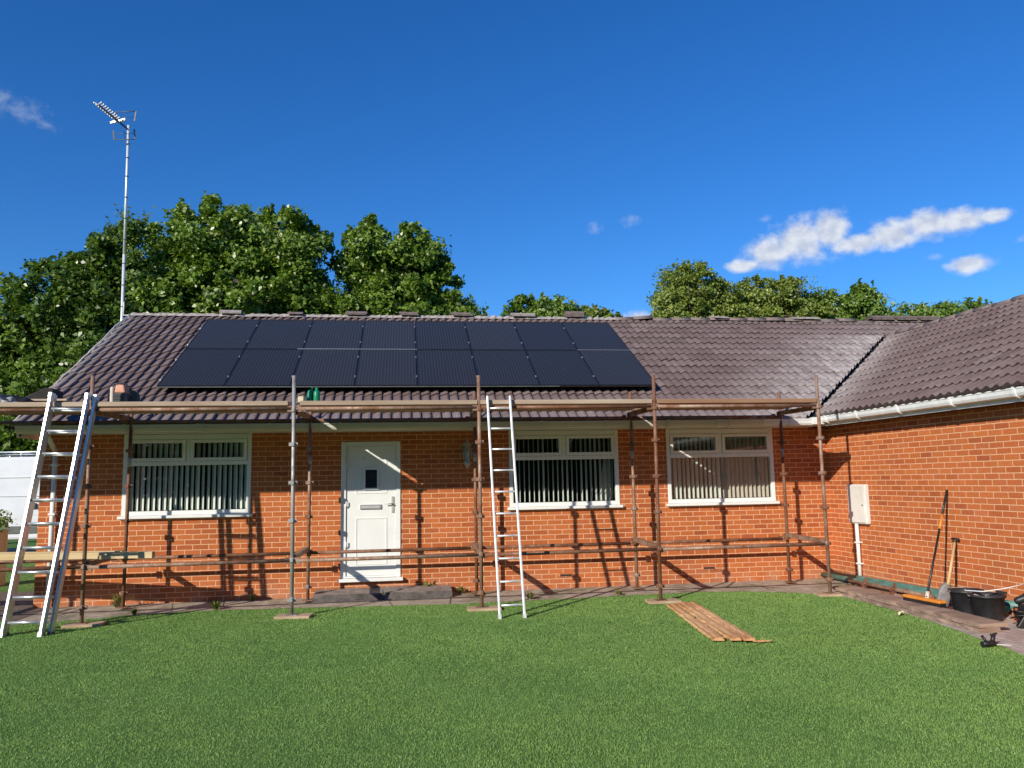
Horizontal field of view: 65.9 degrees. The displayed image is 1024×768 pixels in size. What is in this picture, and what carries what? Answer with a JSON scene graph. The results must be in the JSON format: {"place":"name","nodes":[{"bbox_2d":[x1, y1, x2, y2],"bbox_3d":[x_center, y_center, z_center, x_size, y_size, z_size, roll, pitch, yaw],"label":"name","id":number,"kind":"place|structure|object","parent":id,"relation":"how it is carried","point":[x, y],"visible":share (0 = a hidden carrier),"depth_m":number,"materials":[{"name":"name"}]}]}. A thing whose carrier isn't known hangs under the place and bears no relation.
{"place":"outdoors","nodes":[
{"label":"outdoors","id":0,"kind":"place"},
{"bbox_2d":[7,548,35,551],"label":"driveway","id":1,"kind":"structure","parent":0,"point":[11,549],"depth_m":21.84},
{"bbox_2d":[0,451,39,539],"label":"van","id":2,"kind":"object","parent":1,"relation":"on","point":[16,473],"visible":0.12,"depth_m":19.70,"materials":[{"name":"paint"}]},
{"bbox_2d":[0,591,52,621],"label":"soil bed","id":3,"kind":"object","parent":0,"point":[23,608],"visible":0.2,"depth_m":11.27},
{"bbox_2d":[10,578,857,624],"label":"path","id":4,"kind":"structure","parent":0,"point":[808,586],"depth_m":11.35,"materials":[{"name":"concrete"}]},
{"bbox_2d":[109,592,129,607],"bbox_3d":[-5.490,3.016,11.024,0.354,0.223,0.370,0,-7,-8],"label":"weed","id":5,"kind":"object","parent":4,"relation":"on","point":[117,600],"visible":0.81,"depth_m":11.01,"materials":[{"name":"green plant"}]},
{"bbox_2d":[206,600,221,609],"bbox_3d":[-4.044,3.000,10.724,0.217,0.128,0.234,2,-8,-25],"label":"weed","id":6,"kind":"object","parent":4,"relation":"on","point":[215,604],"visible":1,"depth_m":10.71,"materials":[{"name":"green plant"}]},
{"bbox_2d":[312,585,451,602],"bbox_3d":[-1.882,3.066,11.563,1.998,0.132,0.488,0,-7,-8],"label":"doorstep","id":7,"kind":"object","parent":4,"relation":"on","point":[381,593],"visible":1,"depth_m":11.42,"materials":[{"name":"concrete"}]},
{"bbox_2d":[0,375,837,624],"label":"scaffold","id":8,"kind":"object","parent":4,"relation":"on","point":[294,557],"visible":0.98,"depth_m":10.93,"materials":[{"name":"metal"}]},
{"bbox_2d":[0,402,89,407],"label":"scaffold board","id":9,"kind":"object","parent":8,"relation":"on","point":[40,404],"visible":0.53,"depth_m":9.88,"materials":[{"name":"wood"}]},
{"bbox_2d":[0,412,114,412],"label":"scaffold board","id":10,"kind":"object","parent":8,"relation":"on","point":[43,412],"visible":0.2,"depth_m":10.60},
{"bbox_2d":[0,412,118,414],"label":"scaffold board","id":11,"kind":"object","parent":8,"relation":"on","point":[43,413],"visible":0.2,"depth_m":10.79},
{"bbox_2d":[0,550,125,553],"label":"timber beam","id":12,"kind":"structure","parent":8,"relation":"on","point":[70,551],"depth_m":10.37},
{"bbox_2d":[0,551,154,560],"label":"timber beam","id":13,"kind":"structure","parent":8,"relation":"on","point":[78,555],"depth_m":10.17,"materials":[{"name":"wood"}]},
{"bbox_2d":[98,555,114,559],"bbox_3d":[-5.026,2.235,10.252,0.620,0.050,0.100,2,-7,-20],"label":"timber offcut","id":14,"kind":"object","parent":13,"relation":"on","point":[100,557],"visible":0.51,"depth_m":10.13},
{"bbox_2d":[91,401,289,407],"bbox_3d":[-4.127,0.264,10.217,2.415,0.058,0.222,0,-7,-8],"label":"scaffold board","id":15,"kind":"object","parent":8,"relation":"on","point":[164,404],"visible":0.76,"depth_m":10.14,"materials":[{"name":"wood"}]},
{"bbox_2d":[108,382,139,401],"bbox_3d":[-5.134,0.129,10.423,0.366,0.302,0.227,0,-7,-8],"label":"disc cutter","id":16,"kind":"object","parent":15,"relation":"on","point":[120,393],"visible":0.77,"depth_m":10.35,"materials":[{"name":"grey plastic"}]},
{"bbox_2d":[117,411,275,412],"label":"scaffold board","id":17,"kind":"object","parent":8,"relation":"on","point":[202,411],"visible":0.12,"depth_m":10.92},
{"bbox_2d":[116,411,291,413],"bbox_3d":[-4.255,0.385,11.116,2.415,0.040,0.222,0,-7,-8],"label":"scaffold board","id":18,"kind":"object","parent":8,"relation":"on","point":[195,412],"visible":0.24,"depth_m":11.08,"materials":[{"name":"wood"}]},
{"bbox_2d":[305,409,470,411],"bbox_3d":[-1.740,0.355,11.229,2.320,0.040,0.222,0,-7,-8],"label":"scaffold board","id":19,"kind":"object","parent":8,"relation":"on","point":[390,410],"visible":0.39,"depth_m":11.25,"materials":[{"name":"wood"}]},
{"bbox_2d":[300,400,477,406],"bbox_3d":[-1.627,0.259,10.557,2.320,0.058,0.222,0,-7,-8],"label":"scaffold board","id":20,"kind":"object","parent":8,"relation":"on","point":[389,403],"visible":0.89,"depth_m":10.47,"materials":[{"name":"wood"}]},
{"bbox_2d":[307,386,319,400],"bbox_3d":[-2.664,0.143,10.606,0.176,0.226,0.115,-1,-7,3],"label":"fuel can","id":21,"kind":"object","parent":20,"relation":"on","point":[313,396],"visible":0.78,"depth_m":10.56,"materials":[{"name":"green plastic"}]},
{"bbox_2d":[312,409,472,412],"bbox_3d":[-1.722,0.382,11.461,2.320,0.040,0.222,0,-7,-8],"label":"scaffold board","id":22,"kind":"object","parent":8,"relation":"on","point":[382,411],"visible":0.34,"depth_m":11.44,"materials":[{"name":"wood"}]},
{"bbox_2d":[482,409,632,411],"bbox_3d":[0.626,0.374,11.780,2.385,0.040,0.222,0,-7,-8],"label":"scaffold board","id":23,"kind":"object","parent":8,"relation":"on","point":[567,410],"visible":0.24,"depth_m":11.81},
{"bbox_2d":[486,408,634,409],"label":"scaffold board","id":24,"kind":"object","parent":8,"relation":"on","point":[561,409],"visible":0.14,"depth_m":11.61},
{"bbox_2d":[480,399,651,405],"bbox_3d":[0.743,0.254,10.880,2.385,0.058,0.222,0,-7,-8],"label":"scaffold board","id":25,"kind":"object","parent":8,"relation":"on","point":[577,402],"visible":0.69,"depth_m":10.80,"materials":[{"name":"wood"}]},
{"bbox_2d":[635,408,785,409],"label":"scaffold board","id":26,"kind":"object","parent":8,"relation":"on","point":[718,409],"visible":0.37,"depth_m":12.16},
{"bbox_2d":[639,407,791,408],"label":"scaffold board","id":27,"kind":"object","parent":8,"relation":"on","point":[729,408],"visible":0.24,"depth_m":11.93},
{"bbox_2d":[652,398,816,404],"bbox_3d":[3.166,0.249,11.209,2.355,0.058,0.222,0,-7,-8],"label":"scaffold board","id":28,"kind":"object","parent":8,"relation":"on","point":[736,401],"visible":0.89,"depth_m":11.12,"materials":[{"name":"wood"}]},
{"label":"scaffold board","id":29,"kind":"object","parent":8,"relation":"on","visible":0},
{"bbox_2d":[0,395,31,401],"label":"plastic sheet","id":30,"kind":"object","parent":29,"relation":"on","point":[19,398],"visible":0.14,"depth_m":10.40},
{"bbox_2d":[0,396,15,401],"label":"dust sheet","id":31,"kind":"object","parent":30,"relation":"on","point":[7,399],"visible":0.29,"depth_m":10.19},
{"bbox_2d":[821,572,1008,612],"bbox_3d":[5.385,2.849,10.974,0.093,0.100,3.771,0,-7,-10],"label":"drain pipe","id":32,"kind":"object","parent":4,"relation":"on","point":[847,578],"visible":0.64,"depth_m":11.50,"materials":[{"name":"plastic"}]},
{"bbox_2d":[826,571,1023,609],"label":"drain pipe","id":33,"kind":"object","parent":4,"relation":"on","point":[1010,604],"visible":0.35,"depth_m":11.00,"materials":[{"name":"plastic"}]},
{"bbox_2d":[0,539,1023,767],"bbox_3d":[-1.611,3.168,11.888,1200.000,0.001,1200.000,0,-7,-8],"label":"ground","id":34,"kind":"structure","parent":0,"point":[14,543],"depth_m":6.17,"materials":[{"name":"plant"}]},
{"bbox_2d":[0,530,9,585],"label":"planter","id":35,"kind":"object","parent":34,"relation":"on","point":[3,540],"visible":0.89,"depth_m":14.02,"materials":[{"name":"brown wood"}]},
{"bbox_2d":[0,509,17,532],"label":"potted plant","id":36,"kind":"object","parent":35,"relation":"in","point":[3,523],"visible":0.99,"depth_m":13.99,"materials":[{"name":"green plant"}]},
{"bbox_2d":[0,391,38,456],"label":"tree","id":37,"kind":"object","parent":34,"relation":"on","point":[12,442],"visible":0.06,"depth_m":22.96,"materials":[{"name":"green plant"}]},
{"bbox_2d":[0,272,75,449],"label":"tree","id":38,"kind":"object","parent":34,"relation":"on","point":[11,353],"visible":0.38,"depth_m":24.10,"materials":[{"name":"green plant"}]},
{"bbox_2d":[0,392,99,637],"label":"ladder","id":39,"kind":"object","parent":34,"relation":"on","point":[27,523],"visible":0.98,"depth_m":9.47,"materials":[{"name":"metal"}]},
{"bbox_2d":[61,621,105,628],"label":"sole board","id":40,"kind":"object","parent":34,"relation":"on","point":[90,624],"visible":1,"depth_m":9.57,"materials":[{"name":"wood"}]},
{"bbox_2d":[0,204,221,396],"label":"tree","id":41,"kind":"object","parent":34,"relation":"on","point":[79,298],"visible":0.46,"depth_m":24.36,"materials":[{"name":"green plant"}]},
{"bbox_2d":[124,190,360,314],"bbox_3d":[-8.848,-0.686,26.011,8.070,11.587,4.947,0,-7,-8],"label":"tree","id":42,"kind":"object","parent":34,"relation":"on","point":[259,263],"visible":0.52,"depth_m":25.47,"materials":[{"name":"green plant"}]},
{"bbox_2d":[274,613,313,618],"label":"sole board","id":43,"kind":"object","parent":34,"relation":"on","point":[299,616],"visible":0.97,"depth_m":9.88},
{"bbox_2d":[326,213,488,315],"bbox_3d":[-3.254,-0.483,26.900,6.580,11.183,4.482,0,-7,-8],"label":"tree","id":44,"kind":"object","parent":34,"relation":"on","point":[406,270],"visible":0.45,"depth_m":26.84,"materials":[{"name":"green plant"}]},
{"bbox_2d":[467,605,501,611],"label":"sole board","id":45,"kind":"object","parent":34,"relation":"on","point":[489,608],"visible":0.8,"depth_m":10.21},
{"bbox_2d":[486,396,525,618],"bbox_3d":[-0.085,1.520,10.136,0.383,2.824,0.715,0,-7,-8],"label":"ladder","id":46,"kind":"object","parent":34,"relation":"on","point":[516,513],"visible":1,"depth_m":10.09,"materials":[{"name":"metal"}]},
{"bbox_2d":[8,294,1023,613],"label":"bungalow","id":47,"kind":"object","parent":34,"relation":"on","point":[918,418],"visible":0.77,"depth_m":12.14,"materials":[{"name":"brick"}]},
{"bbox_2d":[89,101,136,351],"bbox_3d":[-7.737,-2.389,14.975,0.685,6.809,2.450,0,-7,-8],"label":"television aerial","id":48,"kind":"object","parent":47,"relation":"attached to","point":[128,133],"visible":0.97,"depth_m":16.13,"materials":[{"name":"metal"}]},
{"bbox_2d":[117,433,252,519],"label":"window","id":49,"kind":"structure","parent":47,"relation":"in","point":[173,475],"depth_m":11.77,"materials":[{"name":"white plastic"}]},
{"bbox_2d":[219,310,242,314],"bbox_3d":[-5.726,-1.459,16.118,0.421,0.098,0.320,0,-7,-10],"label":"tile stack","id":50,"kind":"object","parent":47,"relation":"on","point":[232,312],"visible":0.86,"depth_m":15.99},
{"bbox_2d":[345,311,367,314],"bbox_3d":[-3.240,-1.464,16.456,0.442,0.098,0.320,0,-7,-9],"label":"tile stack","id":51,"kind":"object","parent":47,"relation":"on","point":[356,312],"visible":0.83,"depth_m":16.32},
{"bbox_2d":[156,386,559,387],"bbox_3d":[-2.338,0.042,12.552,6.300,0.012,0.006,0,-7,-8],"label":"edge strip","id":52,"kind":"object","parent":47,"relation":"attached to","point":[390,386],"visible":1,"depth_m":12.62,"materials":[{"name":"grey plastic"}]},
{"bbox_2d":[329,432,402,582],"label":"door","id":53,"kind":"structure","parent":47,"relation":"in","point":[370,471],"depth_m":11.97,"materials":[{"name":"white plastic"}]},
{"bbox_2d":[399,312,418,315],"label":"tile stack","id":54,"kind":"object","parent":47,"relation":"on","point":[409,313],"visible":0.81,"depth_m":16.45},
{"bbox_2d":[450,312,471,316],"bbox_3d":[-1.080,-1.468,16.750,0.438,0.098,0.320,0,-7,-9],"label":"tile stack","id":55,"kind":"object","parent":47,"relation":"on","point":[468,314],"visible":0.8,"depth_m":16.62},
{"bbox_2d":[462,437,471,468],"bbox_3d":[-0.691,1.052,12.180,0.164,0.505,0.190,0,-7,-8],"label":"wall lantern","id":56,"kind":"object","parent":47,"relation":"attached to","point":[467,457],"depth_m":12.14,"materials":[{"name":"metal"}]},
{"bbox_2d":[510,313,534,316],"bbox_3d":[0.218,-1.471,16.926,0.501,0.098,0.320,0,-7,-10],"label":"tile stack","id":57,"kind":"object","parent":47,"relation":"on","point":[522,314],"visible":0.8,"depth_m":16.79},
{"bbox_2d":[507,429,628,509],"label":"window","id":58,"kind":"structure","parent":47,"relation":"in","point":[556,469],"depth_m":12.60,"materials":[{"name":"white plastic"}]},
{"bbox_2d":[563,311,583,316],"bbox_3d":[1.332,-1.499,17.081,0.411,0.150,0.320,0,-7,-6],"label":"tile stack","id":59,"kind":"object","parent":47,"relation":"on","point":[573,313],"visible":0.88,"depth_m":16.93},
{"bbox_2d":[665,428,779,505],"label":"window","id":60,"kind":"structure","parent":47,"relation":"in","point":[723,466],"depth_m":12.88,"materials":[{"name":"white plastic"}]},
{"bbox_2d":[789,317,819,318],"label":"tile stack","id":61,"kind":"object","parent":47,"relation":"on","point":[805,317],"visible":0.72,"depth_m":17.65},
{"bbox_2d":[847,484,870,575],"bbox_3d":[5.336,2.299,12.094,0.095,1.515,0.450,0,-7,-10],"label":"meter box","id":62,"kind":"object","parent":47,"relation":"attached to","point":[858,504],"visible":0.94,"depth_m":12.10,"materials":[{"name":"grey plastic"}]},
{"bbox_2d":[847,486,865,522],"bbox_3d":[5.291,1.845,12.142,0.020,0.560,0.410,0,-7,-10],"label":"door","id":63,"kind":"structure","parent":62,"relation":"in","point":[856,504],"depth_m":12.13,"materials":[{"name":"grey plastic"}]},
{"bbox_2d":[865,316,893,320],"bbox_3d":[8.393,-1.501,18.040,0.523,0.124,0.320,0,-7,-6],"label":"tile stack","id":64,"kind":"object","parent":47,"relation":"on","point":[868,318],"visible":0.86,"depth_m":17.90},
{"bbox_2d":[893,316,916,319],"bbox_3d":[8.956,-1.502,18.117,0.521,0.124,0.320,0,-7,-8],"label":"tile stack","id":65,"kind":"object","parent":47,"relation":"on","point":[905,317],"visible":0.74,"depth_m":17.96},
{"bbox_2d":[916,316,939,319],"bbox_3d":[9.539,-1.503,18.196,0.522,0.124,0.320,0,-7,-7],"label":"tile stack","id":66,"kind":"object","parent":47,"relation":"on","point":[928,317],"visible":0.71,"depth_m":18.05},
{"bbox_2d":[500,291,590,316],"bbox_3d":[1.633,0.902,36.990,4.431,10.716,3.968,0,-7,-8],"label":"tree","id":67,"kind":"object","parent":34,"relation":"on","point":[543,306],"visible":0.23,"depth_m":37.21,"materials":[{"name":"green plant"}]},
{"bbox_2d":[581,303,622,317],"bbox_3d":[4.152,1.168,37.831,3.390,10.282,2.592,0,-7,-8],"label":"tree","id":68,"kind":"object","parent":34,"relation":"on","point":[595,311],"visible":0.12,"depth_m":38.04,"materials":[{"name":"green plant"}]},
{"bbox_2d":[645,598,681,603],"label":"sole board","id":69,"kind":"object","parent":34,"relation":"on","point":[669,601],"visible":0.86,"depth_m":10.54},
{"bbox_2d":[645,258,745,317],"bbox_3d":[8.915,-0.017,38.073,5.308,12.507,3.501,0,-7,-8],"label":"tree","id":70,"kind":"object","parent":34,"relation":"on","point":[683,294],"visible":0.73,"depth_m":38.10,"materials":[{"name":"green plant"}]},
{"bbox_2d":[667,603,724,640],"bbox_3d":[2.081,2.719,9.110,0.155,0.037,2.255,-1,-7,-1],"label":"rotten plank","id":71,"kind":"object","parent":34,"relation":"on","point":[704,629],"visible":1,"depth_m":8.83,"materials":[{"name":"wood"}]},
{"bbox_2d":[676,602,741,640],"bbox_3d":[2.234,2.714,9.133,0.161,0.036,2.359,-1,-7,-1],"label":"rotten plank","id":72,"kind":"object","parent":34,"relation":"on","point":[721,629],"visible":0.97,"depth_m":8.81,"materials":[{"name":"wood"}]},
{"bbox_2d":[687,602,755,640],"bbox_3d":[2.359,2.700,9.100,0.133,0.038,2.394,-1,-7,-2],"label":"rotten plank","id":73,"kind":"object","parent":34,"relation":"on","point":[744,635],"visible":0.91,"depth_m":8.79,"materials":[{"name":"wood"}]},
{"bbox_2d":[715,273,839,318],"bbox_3d":[12.831,0.311,39.067,7.193,11.979,3.733,0,-7,-8],"label":"tree","id":74,"kind":"object","parent":34,"relation":"on","point":[782,296],"visible":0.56,"depth_m":38.84,"materials":[{"name":"green plant"}]},
{"bbox_2d":[813,592,843,596],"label":"sole board","id":75,"kind":"object","parent":34,"relation":"on","point":[820,594],"visible":0.53,"depth_m":10.86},
{"bbox_2d":[799,278,927,320],"bbox_3d":[17.922,0.473,40.408,8.132,11.774,3.667,0,-7,-8],"label":"tree","id":76,"kind":"object","parent":34,"relation":"on","point":[858,300],"visible":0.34,"depth_m":39.97,"materials":[{"name":"green plant"}]},
{"bbox_2d":[906,296,992,317],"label":"tree","id":77,"kind":"object","parent":34,"relation":"on","point":[945,309],"visible":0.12,"depth_m":42.02,"materials":[{"name":"green plant"}]},
{"bbox_2d":[980,633,1011,646],"bbox_3d":[4.600,2.443,7.539,0.268,0.119,0.108,-1,-7,3],"label":"cordless drill","id":78,"kind":"object","parent":34,"relation":"on","point":[990,642],"visible":1,"depth_m":7.52,"materials":[{"name":"black plastic"}]},
{"bbox_2d":[0,0,1023,316],"label":"sky","id":79,"kind":"structure","parent":0,"point":[578,150],"materials":[{"name":"blue"}]},
{"bbox_2d":[909,602,1023,654],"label":"paving","id":80,"kind":"structure","parent":0,"point":[1012,634],"depth_m":8.15,"materials":[{"name":"stone"}]},
{"bbox_2d":[846,583,902,597],"bbox_3d":[5.115,2.834,10.788,0.152,0.123,1.701,0,-7,-12],"label":"scaffold transom","id":81,"kind":"object","parent":80,"relation":"on","point":[892,592],"visible":0.38,"depth_m":10.78,"materials":[{"name":"metal"}]},
{"bbox_2d":[848,578,935,597],"bbox_3d":[5.169,2.783,10.856,0.152,0.119,1.701,0,-7,-12],"label":"scaffold transom","id":82,"kind":"object","parent":81,"relation":"on","point":[894,587],"visible":0.88,"depth_m":10.79,"materials":[{"name":"metal"}]},
{"bbox_2d":[857,583,949,604],"bbox_3d":[5.267,2.825,10.740,0.152,0.123,1.750,0,-7,-12],"label":"scaffold transom","id":83,"kind":"object","parent":80,"relation":"on","point":[885,590],"visible":0.14,"depth_m":11.04,"materials":[{"name":"metal"}]},
{"bbox_2d":[839,593,1001,632],"bbox_3d":[4.818,2.736,9.594,0.268,0.048,2.754,0,-7,-7],"label":"timber plank","id":84,"kind":"object","parent":80,"relation":"on","point":[934,618],"visible":0.52,"depth_m":9.14,"materials":[{"name":"wood"}]},
{"bbox_2d":[832,585,1008,627],"bbox_3d":[4.867,2.704,9.745,0.354,0.054,3.027,0,-7,-6],"label":"timber plank","id":85,"kind":"object","parent":84,"relation":"on","point":[963,618],"visible":0.92,"depth_m":9.24,"materials":[{"name":"wood"}]},
{"bbox_2d":[903,490,947,607],"bbox_3d":[5.173,2.020,9.922,0.520,1.350,1.146,-6,-8,35],"label":"broom","id":86,"kind":"object","parent":85,"relation":"on","point":[926,600],"visible":1,"depth_m":9.66,"materials":[{"name":"orange plastic"}]},
{"bbox_2d":[937,538,959,607],"bbox_3d":[5.441,2.346,9.864,0.192,0.794,0.784,-7,-9,41],"label":"shovel","id":87,"kind":"object","parent":80,"relation":"on","point":[943,593],"visible":0.83,"depth_m":9.78,"materials":[{"name":"brown wood"}]},
{"bbox_2d":[947,587,984,614],"bbox_3d":[5.363,2.568,9.310,0.387,0.293,0.382,0,-7,-8],"label":"bucket","id":88,"kind":"object","parent":80,"relation":"on","point":[960,601],"visible":0.62,"depth_m":9.23,"materials":[{"name":"plastic"}]},
{"bbox_2d":[964,584,1022,591],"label":"wire","id":89,"kind":"object","parent":88,"relation":"on","point":[994,589],"visible":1,"depth_m":8.96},
{"bbox_2d":[966,592,1006,620],"bbox_3d":[5.396,2.527,8.963,0.398,0.288,0.392,0,-7,-8],"label":"bucket","id":90,"kind":"object","parent":80,"relation":"on","point":[990,605],"visible":0.88,"depth_m":8.84,"materials":[{"name":"plastic"}]},
{"bbox_2d":[1010,594,1023,628],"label":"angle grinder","id":91,"kind":"object","parent":80,"relation":"on","point":[1019,601],"visible":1,"depth_m":8.51,"materials":[{"name":"black plastic"}]},
{"bbox_3d":[-1.575,-0.059,13.038,8.064,0.040,0.040,0,-7,-8],"label":"rail","id":92,"kind":"object","parent":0,"visible":0},
{"bbox_2d":[157,349,243,387],"bbox_3d":[-5.090,-0.280,12.986,1.008,0.049,1.715,0,22,-8],"label":"solar panel","id":93,"kind":"object","parent":92,"relation":"attached to","point":[201,368],"visible":1,"depth_m":12.87,"materials":[{"name":"black glass"}]},
{"bbox_2d":[224,349,301,387],"bbox_3d":[-4.104,-0.282,13.121,1.008,0.049,1.715,0,22,-8],"label":"solar panel","id":94,"kind":"object","parent":92,"relation":"attached to","point":[252,368],"visible":1,"depth_m":13.01,"materials":[{"name":"black glass"}]},
{"bbox_2d":[290,349,358,387],"bbox_3d":[-3.118,-0.284,13.255,1.008,0.049,1.715,0,22,-8],"label":"solar panel","id":95,"kind":"object","parent":92,"relation":"attached to","point":[326,367],"visible":0.91,"depth_m":13.18,"materials":[{"name":"black glass"}]},
{"bbox_2d":[354,349,416,385],"bbox_3d":[-2.131,-0.286,13.389,1.008,0.049,1.715,0,22,-8],"label":"solar panel","id":96,"kind":"object","parent":92,"relation":"attached to","point":[375,367],"visible":1,"depth_m":13.30,"materials":[{"name":"black glass"}]},
{"bbox_2d":[415,350,476,385],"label":"solar panel","id":97,"kind":"object","parent":92,"relation":"attached to","point":[445,367],"visible":0.88,"depth_m":13.44,"materials":[{"name":"black glass"}]},
{"bbox_2d":[471,350,538,385],"bbox_3d":[-0.159,-0.290,13.657,1.008,0.049,1.715,0,22,-8],"label":"solar panel","id":98,"kind":"object","parent":92,"relation":"attached to","point":[503,368],"visible":0.92,"depth_m":13.58,"materials":[{"name":"black glass"}]},
{"bbox_2d":[525,350,598,386],"bbox_3d":[0.828,-0.292,13.792,1.008,0.049,1.715,0,22,-8],"label":"solar panel","id":99,"kind":"object","parent":92,"relation":"attached to","point":[565,368],"visible":1,"depth_m":13.69,"materials":[{"name":"black glass"}]},
{"bbox_2d":[578,350,656,386],"bbox_3d":[1.814,-0.294,13.926,1.008,0.049,1.715,0,22,-8],"label":"solar panel","id":100,"kind":"object","parent":92,"relation":"attached to","point":[616,368],"visible":1,"depth_m":13.83,"materials":[{"name":"black glass"}]},
{"bbox_3d":[-1.792,-0.696,14.621,8.064,0.040,0.040,0,-7,-8],"label":"rail","id":101,"kind":"object","parent":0,"visible":0},
{"bbox_2d":[185,319,260,348],"bbox_3d":[-5.309,-0.923,14.585,1.008,0.048,1.715,0,22,-8],"label":"solar panel","id":102,"kind":"object","parent":101,"relation":"attached to","point":[224,334],"visible":1,"depth_m":14.52,"materials":[{"name":"black glass"}]},
{"bbox_2d":[245,320,312,349],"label":"solar panel","id":103,"kind":"object","parent":101,"relation":"attached to","point":[280,334],"visible":1,"depth_m":14.66,"materials":[{"name":"black glass"}]},
{"bbox_2d":[303,320,363,350],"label":"solar panel","id":104,"kind":"object","parent":101,"relation":"attached to","point":[334,334],"visible":1,"depth_m":14.80,"materials":[{"name":"black glass"}]},
{"bbox_2d":[360,321,415,349],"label":"solar panel","id":105,"kind":"object","parent":101,"relation":"attached to","point":[388,335],"visible":1,"depth_m":14.92,"materials":[{"name":"black glass"}]},
{"bbox_2d":[414,321,470,349],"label":"solar panel","id":106,"kind":"object","parent":101,"relation":"attached to","point":[440,335],"visible":1,"depth_m":15.06,"materials":[{"name":"black glass"}]},
{"bbox_2d":[464,321,523,349],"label":"solar panel","id":107,"kind":"object","parent":101,"relation":"attached to","point":[493,335],"visible":1,"depth_m":15.19,"materials":[{"name":"black glass"}]},
{"bbox_2d":[513,322,576,349],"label":"solar panel","id":108,"kind":"object","parent":101,"relation":"attached to","point":[543,335],"visible":1,"depth_m":15.33,"materials":[{"name":"black glass"}]},
{"bbox_2d":[561,322,628,349],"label":"solar panel","id":109,"kind":"object","parent":101,"relation":"attached to","point":[592,336],"visible":1,"depth_m":15.47,"materials":[{"name":"black glass"}]},
{"bbox_3d":[-6.285,0.267,10.630,0.570,0.026,0.200,0,-7,-8],"label":"spare batten","id":110,"kind":"object","parent":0,"visible":0},
{"bbox_2d":[31,399,72,401],"bbox_3d":[-6.267,0.223,10.648,0.570,0.026,0.200,0,-7,-8],"label":"spare batten","id":111,"kind":"object","parent":110,"relation":"on","point":[46,400],"visible":0.47,"depth_m":10.58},
{"bbox_2d":[26,387,62,398],"bbox_3d":[-6.438,0.151,10.862,0.360,0.167,0.400,0,-7,-12],"label":"felt roll","id":112,"kind":"object","parent":111,"relation":"on","point":[42,393],"visible":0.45,"depth_m":10.68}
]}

